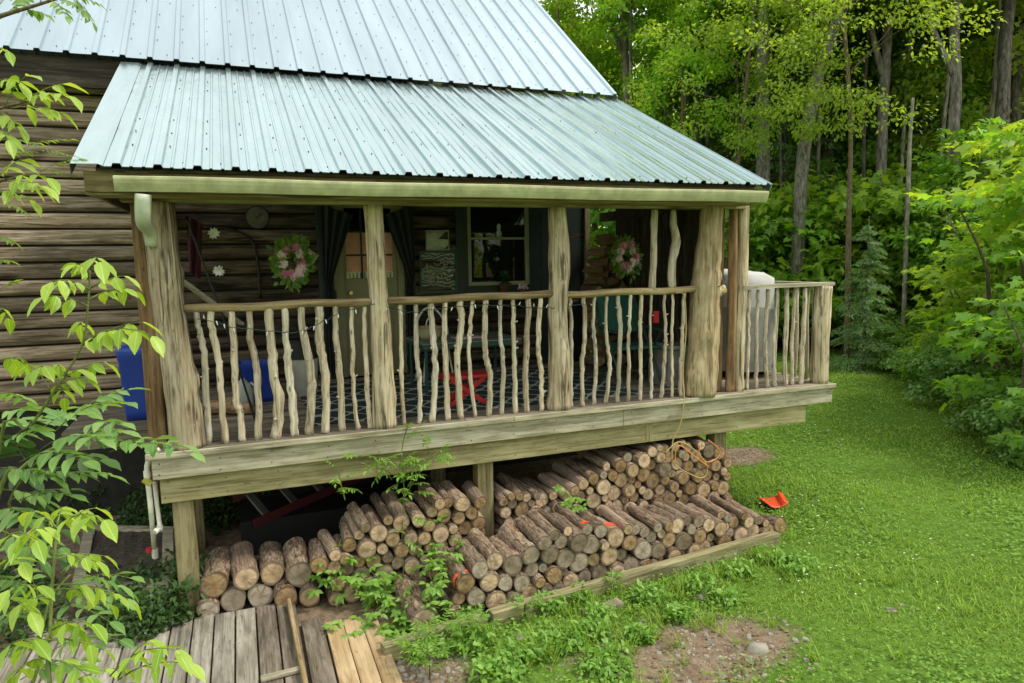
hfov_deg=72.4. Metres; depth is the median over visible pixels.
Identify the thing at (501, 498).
firewood log
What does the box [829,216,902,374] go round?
hemlock tree
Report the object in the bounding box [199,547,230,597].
firewood log
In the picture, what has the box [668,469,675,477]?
firewood log
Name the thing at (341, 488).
climbing vine
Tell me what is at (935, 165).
understory sapling
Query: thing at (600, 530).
firewood log
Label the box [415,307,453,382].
wire chair
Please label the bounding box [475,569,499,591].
firewood log
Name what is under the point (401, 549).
firewood log
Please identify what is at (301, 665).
upright board
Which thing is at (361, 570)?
firewood log
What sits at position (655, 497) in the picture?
firewood log
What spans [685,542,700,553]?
firewood log
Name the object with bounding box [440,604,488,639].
fern plant
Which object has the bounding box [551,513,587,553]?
firewood log
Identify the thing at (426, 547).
firewood log
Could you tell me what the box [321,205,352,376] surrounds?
curtain
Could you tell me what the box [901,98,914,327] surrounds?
dead snag
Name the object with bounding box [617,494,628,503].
firewood log
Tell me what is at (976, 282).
bush
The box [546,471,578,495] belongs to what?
firewood log
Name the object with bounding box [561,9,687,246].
forest tree
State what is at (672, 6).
forest tree
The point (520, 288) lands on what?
potted flowers
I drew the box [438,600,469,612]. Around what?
fern plant
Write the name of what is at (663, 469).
firewood log
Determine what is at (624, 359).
firewood log
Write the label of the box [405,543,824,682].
weeds
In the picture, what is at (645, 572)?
edging timber
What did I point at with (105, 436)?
leafy shrub
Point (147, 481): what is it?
drain pipe
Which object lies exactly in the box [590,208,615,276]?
bush
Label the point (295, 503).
stepladder
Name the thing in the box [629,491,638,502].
firewood log
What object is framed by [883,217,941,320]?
understory sapling
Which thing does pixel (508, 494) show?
firewood log
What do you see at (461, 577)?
firewood log
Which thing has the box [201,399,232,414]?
kindling
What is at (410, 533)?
firewood log
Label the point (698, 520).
firewood log
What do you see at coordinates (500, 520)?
firewood log
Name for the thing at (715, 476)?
firewood log
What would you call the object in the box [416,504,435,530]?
firewood log
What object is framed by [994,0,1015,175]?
forest tree
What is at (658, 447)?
firewood log
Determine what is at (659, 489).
firewood log
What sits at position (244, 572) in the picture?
firewood log
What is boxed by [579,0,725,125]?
forest tree
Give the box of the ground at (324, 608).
[0,322,1023,682]
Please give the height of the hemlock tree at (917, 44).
11.314 m
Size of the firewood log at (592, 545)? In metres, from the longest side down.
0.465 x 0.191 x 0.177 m
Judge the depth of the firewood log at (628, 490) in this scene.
6.81 m
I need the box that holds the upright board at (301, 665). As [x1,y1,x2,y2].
[287,598,307,682]
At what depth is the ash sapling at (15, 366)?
2.30 m
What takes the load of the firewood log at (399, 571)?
on the ground at (324, 608)
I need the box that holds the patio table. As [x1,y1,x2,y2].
[405,332,521,394]
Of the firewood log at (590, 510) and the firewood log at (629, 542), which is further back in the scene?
the firewood log at (590, 510)
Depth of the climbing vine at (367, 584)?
5.62 m
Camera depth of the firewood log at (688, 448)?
7.05 m
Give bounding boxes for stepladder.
[232,478,366,527]
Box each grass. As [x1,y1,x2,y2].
[441,464,1023,682]
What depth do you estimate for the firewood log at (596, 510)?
6.69 m
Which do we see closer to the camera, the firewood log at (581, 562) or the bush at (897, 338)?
the firewood log at (581, 562)
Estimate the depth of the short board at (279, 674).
4.58 m
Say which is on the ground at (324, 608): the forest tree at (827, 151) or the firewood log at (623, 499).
the forest tree at (827, 151)
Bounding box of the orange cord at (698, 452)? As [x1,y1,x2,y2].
[674,440,720,466]
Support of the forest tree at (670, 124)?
on the ground at (324, 608)
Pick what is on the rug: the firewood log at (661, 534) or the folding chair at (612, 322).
the folding chair at (612, 322)
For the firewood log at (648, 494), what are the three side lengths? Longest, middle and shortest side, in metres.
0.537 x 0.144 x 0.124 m
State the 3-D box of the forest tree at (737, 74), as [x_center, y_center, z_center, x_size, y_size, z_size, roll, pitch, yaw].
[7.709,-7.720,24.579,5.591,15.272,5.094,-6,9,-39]
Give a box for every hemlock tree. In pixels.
[691,28,782,190]
[719,8,856,328]
[788,6,929,195]
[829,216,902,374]
[854,25,984,330]
[918,6,1023,179]
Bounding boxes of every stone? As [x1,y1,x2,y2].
[515,633,527,639]
[695,593,705,599]
[746,641,768,654]
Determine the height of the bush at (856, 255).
5.204 m
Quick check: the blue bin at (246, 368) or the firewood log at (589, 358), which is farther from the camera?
the firewood log at (589, 358)
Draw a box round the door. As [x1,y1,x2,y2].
[331,205,407,377]
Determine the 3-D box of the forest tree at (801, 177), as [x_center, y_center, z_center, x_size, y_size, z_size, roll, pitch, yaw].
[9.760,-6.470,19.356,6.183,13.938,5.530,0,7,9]
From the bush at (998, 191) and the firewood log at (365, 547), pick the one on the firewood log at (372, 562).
the firewood log at (365, 547)
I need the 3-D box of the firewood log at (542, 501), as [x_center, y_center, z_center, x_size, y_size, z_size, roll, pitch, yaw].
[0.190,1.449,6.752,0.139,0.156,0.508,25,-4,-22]
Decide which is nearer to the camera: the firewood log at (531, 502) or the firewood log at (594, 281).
the firewood log at (531, 502)
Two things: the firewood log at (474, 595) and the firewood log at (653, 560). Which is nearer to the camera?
the firewood log at (474, 595)
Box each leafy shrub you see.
[0,387,205,534]
[0,435,121,570]
[0,530,144,682]
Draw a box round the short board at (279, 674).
[260,666,299,682]
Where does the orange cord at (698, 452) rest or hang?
on the firewood log at (695, 443)
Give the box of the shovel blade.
[757,491,787,507]
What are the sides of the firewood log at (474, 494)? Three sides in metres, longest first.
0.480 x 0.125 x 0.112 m
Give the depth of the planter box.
6.19 m
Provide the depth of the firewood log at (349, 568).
5.71 m
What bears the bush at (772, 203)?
on the ground at (324, 608)
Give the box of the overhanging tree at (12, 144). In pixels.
[0,0,106,289]
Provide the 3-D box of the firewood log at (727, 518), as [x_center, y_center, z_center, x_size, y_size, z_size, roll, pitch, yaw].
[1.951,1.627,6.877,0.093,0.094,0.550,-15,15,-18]
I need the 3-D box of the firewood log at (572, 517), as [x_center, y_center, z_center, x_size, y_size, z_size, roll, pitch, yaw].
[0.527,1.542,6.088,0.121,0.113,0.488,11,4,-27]
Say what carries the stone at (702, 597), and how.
on the ground at (324, 608)
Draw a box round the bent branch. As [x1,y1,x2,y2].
[204,226,260,297]
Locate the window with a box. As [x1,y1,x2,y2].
[454,207,540,293]
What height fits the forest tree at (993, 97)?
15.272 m
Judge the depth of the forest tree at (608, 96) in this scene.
26.39 m
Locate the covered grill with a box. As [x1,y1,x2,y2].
[722,269,775,376]
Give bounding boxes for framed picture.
[419,251,457,292]
[425,230,449,250]
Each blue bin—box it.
[115,344,146,420]
[238,359,272,401]
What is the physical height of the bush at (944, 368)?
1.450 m
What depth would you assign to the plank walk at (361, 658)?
4.85 m
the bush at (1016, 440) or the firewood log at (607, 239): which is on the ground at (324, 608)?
the bush at (1016, 440)
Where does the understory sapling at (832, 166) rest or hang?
on the ground at (324, 608)
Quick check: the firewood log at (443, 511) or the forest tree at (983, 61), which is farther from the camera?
the forest tree at (983, 61)
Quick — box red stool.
[438,370,487,405]
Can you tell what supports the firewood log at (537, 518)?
on the firewood log at (560, 542)
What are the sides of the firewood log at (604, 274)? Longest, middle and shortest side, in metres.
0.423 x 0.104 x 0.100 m
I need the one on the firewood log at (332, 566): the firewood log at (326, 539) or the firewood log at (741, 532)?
the firewood log at (326, 539)
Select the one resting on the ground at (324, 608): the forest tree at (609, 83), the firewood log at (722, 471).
the forest tree at (609, 83)
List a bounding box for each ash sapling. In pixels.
[0,257,165,453]
[0,506,204,682]
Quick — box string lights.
[197,300,587,335]
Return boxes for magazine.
[451,335,480,338]
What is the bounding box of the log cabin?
[0,0,835,618]
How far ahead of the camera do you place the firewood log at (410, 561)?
5.86 m
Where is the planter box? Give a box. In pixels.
[69,525,175,617]
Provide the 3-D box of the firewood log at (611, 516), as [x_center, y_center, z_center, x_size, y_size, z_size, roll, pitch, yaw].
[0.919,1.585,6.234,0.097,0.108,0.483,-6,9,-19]
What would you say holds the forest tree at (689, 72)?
on the ground at (324, 608)
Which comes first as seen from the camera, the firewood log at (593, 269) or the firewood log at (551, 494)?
the firewood log at (551, 494)
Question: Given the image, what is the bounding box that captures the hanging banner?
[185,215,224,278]
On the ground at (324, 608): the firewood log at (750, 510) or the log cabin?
the log cabin
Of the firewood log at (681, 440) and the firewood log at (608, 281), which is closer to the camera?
the firewood log at (681, 440)
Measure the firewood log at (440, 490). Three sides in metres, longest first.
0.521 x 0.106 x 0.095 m
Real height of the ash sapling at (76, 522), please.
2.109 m
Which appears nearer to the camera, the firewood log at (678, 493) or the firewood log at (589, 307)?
the firewood log at (678, 493)
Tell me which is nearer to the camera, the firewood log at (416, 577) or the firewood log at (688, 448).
the firewood log at (416, 577)
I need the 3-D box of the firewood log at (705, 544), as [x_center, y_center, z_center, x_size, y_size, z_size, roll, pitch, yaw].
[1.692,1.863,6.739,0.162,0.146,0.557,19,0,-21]
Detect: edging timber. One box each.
[380,612,486,660]
[488,530,779,626]
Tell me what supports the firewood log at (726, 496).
on the firewood log at (750, 510)
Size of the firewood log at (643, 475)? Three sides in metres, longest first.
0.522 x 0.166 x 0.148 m
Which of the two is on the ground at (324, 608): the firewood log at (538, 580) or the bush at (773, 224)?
the bush at (773, 224)
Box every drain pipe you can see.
[141,447,160,558]
[152,481,162,533]
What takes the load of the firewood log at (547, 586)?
on the ground at (324, 608)
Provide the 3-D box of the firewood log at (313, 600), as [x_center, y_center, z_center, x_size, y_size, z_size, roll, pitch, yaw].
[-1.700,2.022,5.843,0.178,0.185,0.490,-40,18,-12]
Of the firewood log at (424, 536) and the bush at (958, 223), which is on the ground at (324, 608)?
the bush at (958, 223)
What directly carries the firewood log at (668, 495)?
on the firewood log
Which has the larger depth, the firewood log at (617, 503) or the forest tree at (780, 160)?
the forest tree at (780, 160)
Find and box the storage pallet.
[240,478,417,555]
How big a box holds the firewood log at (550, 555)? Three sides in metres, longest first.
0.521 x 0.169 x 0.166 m
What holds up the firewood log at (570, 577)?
on the ground at (324, 608)
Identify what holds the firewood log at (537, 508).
on the firewood log
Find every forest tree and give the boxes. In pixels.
[539,0,665,96]
[540,0,653,57]
[560,0,732,106]
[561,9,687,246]
[562,0,614,210]
[565,13,643,224]
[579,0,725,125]
[583,1,782,146]
[589,43,692,246]
[594,0,652,103]
[617,7,753,218]
[620,63,688,133]
[622,0,879,267]
[627,0,800,148]
[633,0,756,132]
[639,47,775,189]
[648,0,663,118]
[652,2,828,159]
[664,0,791,163]
[693,32,699,143]
[696,0,1006,357]
[700,0,807,236]
[702,1,892,182]
[710,71,792,182]
[731,0,828,207]
[750,6,900,163]
[763,0,876,354]
[769,0,894,197]
[770,103,845,179]
[777,9,987,174]
[788,4,1023,189]
[791,14,990,182]
[820,0,926,181]
[823,7,856,198]
[836,0,1023,218]
[859,0,1016,180]
[861,0,998,321]
[865,0,892,203]
[901,0,990,182]
[936,0,1001,336]
[943,1,1023,117]
[961,0,1023,107]
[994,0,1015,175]
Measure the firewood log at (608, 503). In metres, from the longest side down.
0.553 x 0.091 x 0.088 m
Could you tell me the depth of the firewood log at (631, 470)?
6.77 m
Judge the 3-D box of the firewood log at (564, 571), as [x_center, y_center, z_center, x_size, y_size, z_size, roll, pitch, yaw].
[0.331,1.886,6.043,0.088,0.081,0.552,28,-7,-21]
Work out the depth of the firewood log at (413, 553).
5.91 m
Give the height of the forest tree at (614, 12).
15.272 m
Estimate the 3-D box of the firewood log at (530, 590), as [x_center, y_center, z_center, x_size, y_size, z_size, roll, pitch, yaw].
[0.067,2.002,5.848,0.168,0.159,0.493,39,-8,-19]
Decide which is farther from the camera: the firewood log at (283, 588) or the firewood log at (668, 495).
the firewood log at (668, 495)
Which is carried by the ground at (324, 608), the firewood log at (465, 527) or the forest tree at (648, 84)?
the forest tree at (648, 84)
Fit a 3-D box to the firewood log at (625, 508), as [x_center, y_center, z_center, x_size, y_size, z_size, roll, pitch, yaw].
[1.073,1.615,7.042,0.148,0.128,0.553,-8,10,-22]
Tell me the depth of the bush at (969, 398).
10.42 m
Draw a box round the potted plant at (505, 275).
[499,270,511,291]
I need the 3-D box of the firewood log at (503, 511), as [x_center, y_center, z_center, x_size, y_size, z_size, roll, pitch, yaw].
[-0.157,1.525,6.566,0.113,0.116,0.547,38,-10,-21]
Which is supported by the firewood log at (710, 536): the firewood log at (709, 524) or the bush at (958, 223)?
the firewood log at (709, 524)
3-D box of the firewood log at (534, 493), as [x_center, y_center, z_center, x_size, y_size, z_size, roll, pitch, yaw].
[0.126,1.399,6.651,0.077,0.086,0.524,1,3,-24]
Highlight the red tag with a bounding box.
[652,311,658,322]
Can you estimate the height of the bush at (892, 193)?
5.452 m
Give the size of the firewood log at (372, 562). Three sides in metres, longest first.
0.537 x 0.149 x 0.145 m
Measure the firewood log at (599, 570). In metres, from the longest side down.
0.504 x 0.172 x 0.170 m
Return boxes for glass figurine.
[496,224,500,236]
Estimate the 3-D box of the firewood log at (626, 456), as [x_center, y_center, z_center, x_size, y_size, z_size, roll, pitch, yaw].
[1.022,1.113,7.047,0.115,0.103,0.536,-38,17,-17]
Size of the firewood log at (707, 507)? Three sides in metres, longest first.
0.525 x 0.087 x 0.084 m
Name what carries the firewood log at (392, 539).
on the firewood log at (401, 549)
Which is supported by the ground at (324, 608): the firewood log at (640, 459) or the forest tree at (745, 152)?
the forest tree at (745, 152)
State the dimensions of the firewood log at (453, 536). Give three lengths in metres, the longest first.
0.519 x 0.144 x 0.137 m
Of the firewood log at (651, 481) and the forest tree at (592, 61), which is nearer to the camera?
the firewood log at (651, 481)
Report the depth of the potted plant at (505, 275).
8.98 m
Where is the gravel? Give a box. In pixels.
[397,445,913,682]
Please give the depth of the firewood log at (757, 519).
6.86 m
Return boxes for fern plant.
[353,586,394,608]
[387,621,440,666]
[396,632,453,679]
[407,603,472,647]
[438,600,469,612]
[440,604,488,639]
[455,609,503,632]
[502,593,545,615]
[601,568,626,588]
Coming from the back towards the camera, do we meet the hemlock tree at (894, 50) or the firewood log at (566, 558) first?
the hemlock tree at (894, 50)
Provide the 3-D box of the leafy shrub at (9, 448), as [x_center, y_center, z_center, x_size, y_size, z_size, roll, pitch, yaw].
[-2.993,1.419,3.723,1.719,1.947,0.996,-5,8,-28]
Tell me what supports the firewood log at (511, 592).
on the ground at (324, 608)
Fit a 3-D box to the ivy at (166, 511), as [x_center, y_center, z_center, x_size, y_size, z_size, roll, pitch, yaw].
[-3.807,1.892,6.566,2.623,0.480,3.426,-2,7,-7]
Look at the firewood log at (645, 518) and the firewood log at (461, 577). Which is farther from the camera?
the firewood log at (645, 518)
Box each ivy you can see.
[0,486,269,652]
[83,592,194,648]
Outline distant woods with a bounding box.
[591,10,940,228]
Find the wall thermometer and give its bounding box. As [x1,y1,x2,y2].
[245,206,269,228]
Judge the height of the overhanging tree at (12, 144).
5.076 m
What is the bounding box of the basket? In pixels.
[418,325,441,339]
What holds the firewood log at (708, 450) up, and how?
on the firewood log at (699, 465)
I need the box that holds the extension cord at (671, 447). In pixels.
[666,292,707,478]
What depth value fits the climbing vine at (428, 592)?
5.39 m
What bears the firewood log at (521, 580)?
on the firewood log at (511, 592)
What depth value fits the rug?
7.22 m
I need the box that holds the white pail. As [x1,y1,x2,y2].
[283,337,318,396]
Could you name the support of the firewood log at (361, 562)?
on the firewood log at (361, 570)
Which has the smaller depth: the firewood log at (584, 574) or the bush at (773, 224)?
the firewood log at (584, 574)
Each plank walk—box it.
[0,602,307,682]
[301,617,402,682]
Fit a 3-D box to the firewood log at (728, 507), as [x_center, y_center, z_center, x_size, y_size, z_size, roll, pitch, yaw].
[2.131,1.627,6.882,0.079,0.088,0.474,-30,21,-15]
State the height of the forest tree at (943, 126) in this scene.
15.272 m
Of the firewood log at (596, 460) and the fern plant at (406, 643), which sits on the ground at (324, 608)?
the fern plant at (406, 643)
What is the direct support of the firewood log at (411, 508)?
on the firewood log at (410, 533)
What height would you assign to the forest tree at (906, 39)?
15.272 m
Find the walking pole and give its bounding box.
[186,220,254,419]
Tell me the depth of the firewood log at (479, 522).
6.05 m
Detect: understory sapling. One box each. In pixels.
[776,157,860,239]
[873,116,1023,331]
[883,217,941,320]
[915,139,1023,309]
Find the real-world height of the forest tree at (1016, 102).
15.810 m
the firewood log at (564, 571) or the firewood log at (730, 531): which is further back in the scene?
the firewood log at (730, 531)
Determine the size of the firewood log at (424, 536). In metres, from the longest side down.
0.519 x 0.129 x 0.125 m
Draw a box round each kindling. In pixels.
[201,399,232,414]
[210,396,232,401]
[210,402,253,413]
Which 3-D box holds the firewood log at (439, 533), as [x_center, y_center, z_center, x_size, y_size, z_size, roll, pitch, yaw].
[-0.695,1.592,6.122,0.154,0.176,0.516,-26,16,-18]
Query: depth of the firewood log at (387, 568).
5.80 m
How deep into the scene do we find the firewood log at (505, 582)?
5.51 m
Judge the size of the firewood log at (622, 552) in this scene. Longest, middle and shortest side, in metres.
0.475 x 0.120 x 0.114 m
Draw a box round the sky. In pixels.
[537,0,937,211]
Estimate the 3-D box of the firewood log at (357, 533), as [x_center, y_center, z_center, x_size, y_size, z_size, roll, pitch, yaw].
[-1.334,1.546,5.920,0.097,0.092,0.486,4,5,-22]
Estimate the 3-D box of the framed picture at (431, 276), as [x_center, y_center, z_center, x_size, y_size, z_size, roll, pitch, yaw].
[-0.923,-0.874,8.770,0.480,0.520,0.032,-4,7,-21]
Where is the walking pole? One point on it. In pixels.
(216, 299)
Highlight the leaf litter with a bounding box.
[395,445,896,682]
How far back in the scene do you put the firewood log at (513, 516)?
6.43 m
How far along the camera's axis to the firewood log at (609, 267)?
8.84 m
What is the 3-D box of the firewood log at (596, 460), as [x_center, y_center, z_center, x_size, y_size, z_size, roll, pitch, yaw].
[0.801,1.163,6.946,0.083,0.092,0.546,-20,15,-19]
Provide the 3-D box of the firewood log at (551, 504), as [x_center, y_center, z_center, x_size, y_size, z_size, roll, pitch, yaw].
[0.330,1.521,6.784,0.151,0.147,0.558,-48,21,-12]
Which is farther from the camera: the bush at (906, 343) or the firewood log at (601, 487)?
the bush at (906, 343)
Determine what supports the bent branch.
attached to the log cabin
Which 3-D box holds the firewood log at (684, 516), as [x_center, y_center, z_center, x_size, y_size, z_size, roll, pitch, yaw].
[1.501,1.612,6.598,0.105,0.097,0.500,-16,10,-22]
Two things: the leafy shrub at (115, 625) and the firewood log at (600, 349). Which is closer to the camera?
the leafy shrub at (115, 625)
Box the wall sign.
[308,248,318,264]
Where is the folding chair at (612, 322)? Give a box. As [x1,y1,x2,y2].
[595,295,663,389]
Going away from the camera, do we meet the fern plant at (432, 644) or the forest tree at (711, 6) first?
the fern plant at (432, 644)
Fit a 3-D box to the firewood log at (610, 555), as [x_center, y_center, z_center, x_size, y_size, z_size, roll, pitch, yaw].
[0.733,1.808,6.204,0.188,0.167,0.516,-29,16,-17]
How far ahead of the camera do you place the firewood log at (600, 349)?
8.96 m
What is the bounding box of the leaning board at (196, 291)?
[184,280,244,324]
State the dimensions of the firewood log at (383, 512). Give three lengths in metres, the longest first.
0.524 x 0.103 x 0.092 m
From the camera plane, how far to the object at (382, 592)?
5.54 m
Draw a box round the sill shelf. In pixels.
[489,298,535,300]
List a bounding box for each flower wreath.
[266,211,316,292]
[607,213,643,282]
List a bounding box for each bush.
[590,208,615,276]
[724,169,914,346]
[724,187,881,337]
[724,204,809,327]
[769,177,919,345]
[791,162,962,331]
[832,176,997,334]
[840,310,917,355]
[853,301,933,348]
[860,315,943,368]
[880,346,913,376]
[885,325,934,349]
[889,330,1004,395]
[897,219,1023,393]
[901,215,1017,341]
[901,335,1022,408]
[902,337,963,381]
[904,139,1023,364]
[910,127,1023,424]
[938,382,992,428]
[942,363,1021,434]
[945,119,1023,376]
[952,250,1023,466]
[962,383,1023,468]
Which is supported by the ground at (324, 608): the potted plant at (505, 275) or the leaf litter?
the leaf litter
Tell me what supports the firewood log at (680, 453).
on the firewood log at (678, 463)
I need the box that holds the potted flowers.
[517,283,527,291]
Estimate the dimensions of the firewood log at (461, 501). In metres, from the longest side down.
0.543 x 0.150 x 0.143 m
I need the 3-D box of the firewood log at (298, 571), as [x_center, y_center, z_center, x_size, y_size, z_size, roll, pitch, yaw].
[-1.790,1.844,5.837,0.221,0.234,0.475,-28,18,-16]
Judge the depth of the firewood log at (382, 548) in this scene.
5.74 m
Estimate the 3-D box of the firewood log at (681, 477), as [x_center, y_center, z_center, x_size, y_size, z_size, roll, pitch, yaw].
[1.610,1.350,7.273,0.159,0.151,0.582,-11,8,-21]
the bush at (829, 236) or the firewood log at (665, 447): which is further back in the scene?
the bush at (829, 236)
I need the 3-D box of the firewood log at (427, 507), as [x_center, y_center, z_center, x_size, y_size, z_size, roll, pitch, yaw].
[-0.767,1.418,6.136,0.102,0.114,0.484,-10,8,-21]
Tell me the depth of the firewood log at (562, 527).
5.87 m
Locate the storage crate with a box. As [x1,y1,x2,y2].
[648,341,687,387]
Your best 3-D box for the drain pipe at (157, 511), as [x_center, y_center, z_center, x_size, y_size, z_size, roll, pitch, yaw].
[-2.721,1.273,5.352,0.046,0.400,0.082,1,7,20]
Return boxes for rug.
[301,366,642,425]
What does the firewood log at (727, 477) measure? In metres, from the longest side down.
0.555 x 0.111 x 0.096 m
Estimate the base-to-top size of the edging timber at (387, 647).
0.138 m
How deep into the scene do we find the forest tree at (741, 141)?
18.60 m
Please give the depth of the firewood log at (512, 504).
6.38 m
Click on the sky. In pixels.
(589, 7)
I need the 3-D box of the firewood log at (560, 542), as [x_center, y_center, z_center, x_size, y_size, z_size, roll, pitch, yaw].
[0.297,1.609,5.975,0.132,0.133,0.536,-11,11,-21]
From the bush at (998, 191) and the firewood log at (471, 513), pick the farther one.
the bush at (998, 191)
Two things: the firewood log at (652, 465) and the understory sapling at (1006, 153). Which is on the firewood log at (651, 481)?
the firewood log at (652, 465)
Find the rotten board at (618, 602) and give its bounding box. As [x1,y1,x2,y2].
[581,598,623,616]
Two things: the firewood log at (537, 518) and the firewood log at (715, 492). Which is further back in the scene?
the firewood log at (715, 492)
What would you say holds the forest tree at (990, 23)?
on the ground at (324, 608)
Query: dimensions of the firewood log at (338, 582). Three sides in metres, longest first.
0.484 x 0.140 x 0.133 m
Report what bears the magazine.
on the patio table
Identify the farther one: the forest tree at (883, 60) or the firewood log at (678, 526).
the forest tree at (883, 60)
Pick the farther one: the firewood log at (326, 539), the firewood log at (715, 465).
the firewood log at (715, 465)
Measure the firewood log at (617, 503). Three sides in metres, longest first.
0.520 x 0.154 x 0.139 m
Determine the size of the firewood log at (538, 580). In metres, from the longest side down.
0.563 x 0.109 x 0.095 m
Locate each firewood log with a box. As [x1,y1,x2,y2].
[196,596,219,619]
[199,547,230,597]
[220,574,245,612]
[229,541,259,589]
[247,560,272,607]
[258,541,284,585]
[272,566,297,604]
[282,536,311,587]
[298,572,319,606]
[308,538,328,573]
[317,529,340,561]
[322,572,341,605]
[326,535,340,573]
[326,572,344,591]
[332,534,351,564]
[339,516,356,551]
[341,564,354,575]
[342,573,361,602]
[344,511,364,539]
[347,501,370,532]
[349,550,365,567]
[353,564,369,581]
[355,532,375,558]
[360,504,387,541]
[361,568,379,598]
[365,551,380,568]
[370,492,392,524]
[373,559,392,582]
[375,541,387,554]
[377,513,399,547]
[380,548,392,562]
[381,490,409,530]
[384,541,403,569]
[390,533,409,557]
[391,566,410,584]
[395,580,436,630]
[400,497,425,526]
[400,523,417,544]
[402,552,420,575]
[409,542,421,555]
[409,568,426,589]
[410,520,430,544]
[412,490,436,517]
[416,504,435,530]
[417,555,437,577]
[418,481,445,509]
[419,547,429,563]
[422,541,435,555]
[429,517,448,543]
[430,481,452,507]
[435,507,450,523]
[435,545,474,594]
[437,570,464,604]
[437,588,462,619]
[439,480,470,511]
[446,517,458,533]
[447,532,461,546]
[449,506,464,524]
[453,539,487,578]
[457,516,472,534]
[460,599,473,611]
[461,480,486,508]
[464,502,477,519]
[465,582,485,605]
[467,501,485,528]
[467,528,502,569]
[473,602,484,611]
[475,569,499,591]
[475,579,506,608]
[488,535,522,576]
[493,480,508,505]
[493,481,514,500]
[494,498,510,517]
[494,512,513,525]
[494,520,500,534]
[495,567,512,590]
[496,472,523,500]
[497,523,539,564]
[502,486,528,516]
[502,586,522,601]
[506,475,531,501]
[507,499,516,508]
[510,512,517,529]
[510,569,529,592]
[514,478,539,499]
[515,515,551,549]
[518,529,559,563]
[519,477,547,506]
[521,562,538,576]
[521,582,537,597]
[526,477,557,499]
[526,505,541,515]
[527,499,534,506]
[527,509,559,539]
[528,572,545,587]
[536,558,546,572]
[537,580,553,592]
[538,473,571,501]
[538,509,571,535]
[538,563,561,584]
[541,505,551,513]
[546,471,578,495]
[546,497,562,512]
[549,522,566,548]
[550,581,564,589]
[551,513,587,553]
[552,460,588,489]
[553,562,567,575]
[554,503,592,534]
[554,546,575,568]
[555,473,585,503]
[560,475,593,494]
[561,567,579,586]
[565,458,598,484]
[568,552,588,571]
[573,457,606,479]
[574,567,590,581]
[575,509,607,537]
[576,450,609,470]
[579,352,605,366]
[580,284,602,290]
[580,503,595,515]
[582,266,602,272]
[582,312,597,322]
[582,337,603,345]
[582,457,617,481]
[582,492,600,508]
[582,533,599,553]
[583,277,604,284]
[585,297,595,304]
[585,552,598,566]
[586,258,607,265]
[586,270,608,277]
[586,304,596,312]
[586,342,606,353]
[586,511,623,547]
[586,562,607,578]
[587,322,604,337]
[588,246,610,256]
[588,448,626,472]
[589,478,611,494]
[592,351,614,363]
[594,491,607,501]
[594,504,602,515]
[594,535,609,550]
[595,233,618,245]
[596,335,615,342]
[597,546,618,565]
[599,505,632,534]
[599,515,637,550]
[600,247,612,258]
[601,500,612,507]
[602,260,613,270]
[603,277,618,285]
[604,280,626,288]
[605,446,631,461]
[606,560,624,573]
[607,472,626,487]
[607,483,620,499]
[608,269,622,279]
[608,334,626,341]
[609,481,635,497]
[609,508,640,534]
[610,506,649,537]
[611,499,622,509]
[612,353,626,364]
[614,445,649,468]
[616,546,626,560]
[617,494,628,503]
[619,553,639,569]
[622,501,636,513]
[623,461,638,477]
[624,442,657,456]
[627,476,635,483]
[627,503,661,532]
[627,550,651,566]
[628,513,665,538]
[628,514,656,542]
[628,535,651,558]
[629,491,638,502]
[633,480,640,488]
[635,467,650,481]
[635,496,648,507]
[636,485,645,494]
[637,506,673,531]
[638,487,653,499]
[641,470,659,488]
[643,493,663,504]
[644,505,683,533]
[645,442,662,451]
[648,458,655,469]
[649,556,657,562]
[650,451,665,462]
[650,539,665,557]
[651,483,664,494]
[652,441,668,452]
[652,461,671,476]
[652,501,691,525]
[656,531,675,547]
[658,475,669,484]
[659,439,679,451]
[659,488,675,501]
[662,500,704,527]
[663,545,680,559]
[664,479,678,492]
[665,450,673,462]
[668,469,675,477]
[669,469,688,484]
[670,438,685,446]
[670,456,681,469]
[672,530,692,550]
[674,449,685,458]
[675,489,681,497]
[675,492,688,504]
[675,501,715,531]
[679,441,691,452]
[679,479,696,494]
[680,437,704,449]
[680,452,689,460]
[681,460,692,471]
[683,523,695,534]
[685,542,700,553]
[686,503,726,536]
[688,467,704,482]
[688,494,724,518]
[689,447,701,461]
[689,478,709,497]
[690,527,705,543]
[691,436,714,458]
[693,457,707,468]
[694,492,731,522]
[700,539,710,549]
[701,468,711,481]
[705,532,714,541]
[706,457,721,470]
[706,478,719,490]
[706,489,719,502]
[710,494,747,520]
[711,471,719,480]
[711,533,731,544]
[712,444,725,459]
[713,503,753,528]
[715,466,726,475]
[717,478,729,494]
[719,456,731,468]
[719,472,730,480]
[719,492,731,499]
[725,498,761,523]
[726,527,733,536]
[728,513,738,528]
[732,500,762,524]
[732,523,748,540]
[748,523,758,536]
[757,524,769,533]
[759,514,786,532]
[760,517,768,527]
[760,523,773,530]
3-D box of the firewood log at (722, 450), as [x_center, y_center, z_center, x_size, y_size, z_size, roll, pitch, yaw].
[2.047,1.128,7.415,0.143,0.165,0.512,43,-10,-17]
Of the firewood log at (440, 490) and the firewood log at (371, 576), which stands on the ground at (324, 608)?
the firewood log at (371, 576)
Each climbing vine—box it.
[306,514,455,614]
[317,456,361,499]
[321,578,439,640]
[341,421,457,579]
[418,538,464,629]
[552,484,591,512]
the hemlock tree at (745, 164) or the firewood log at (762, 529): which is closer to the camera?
the firewood log at (762, 529)

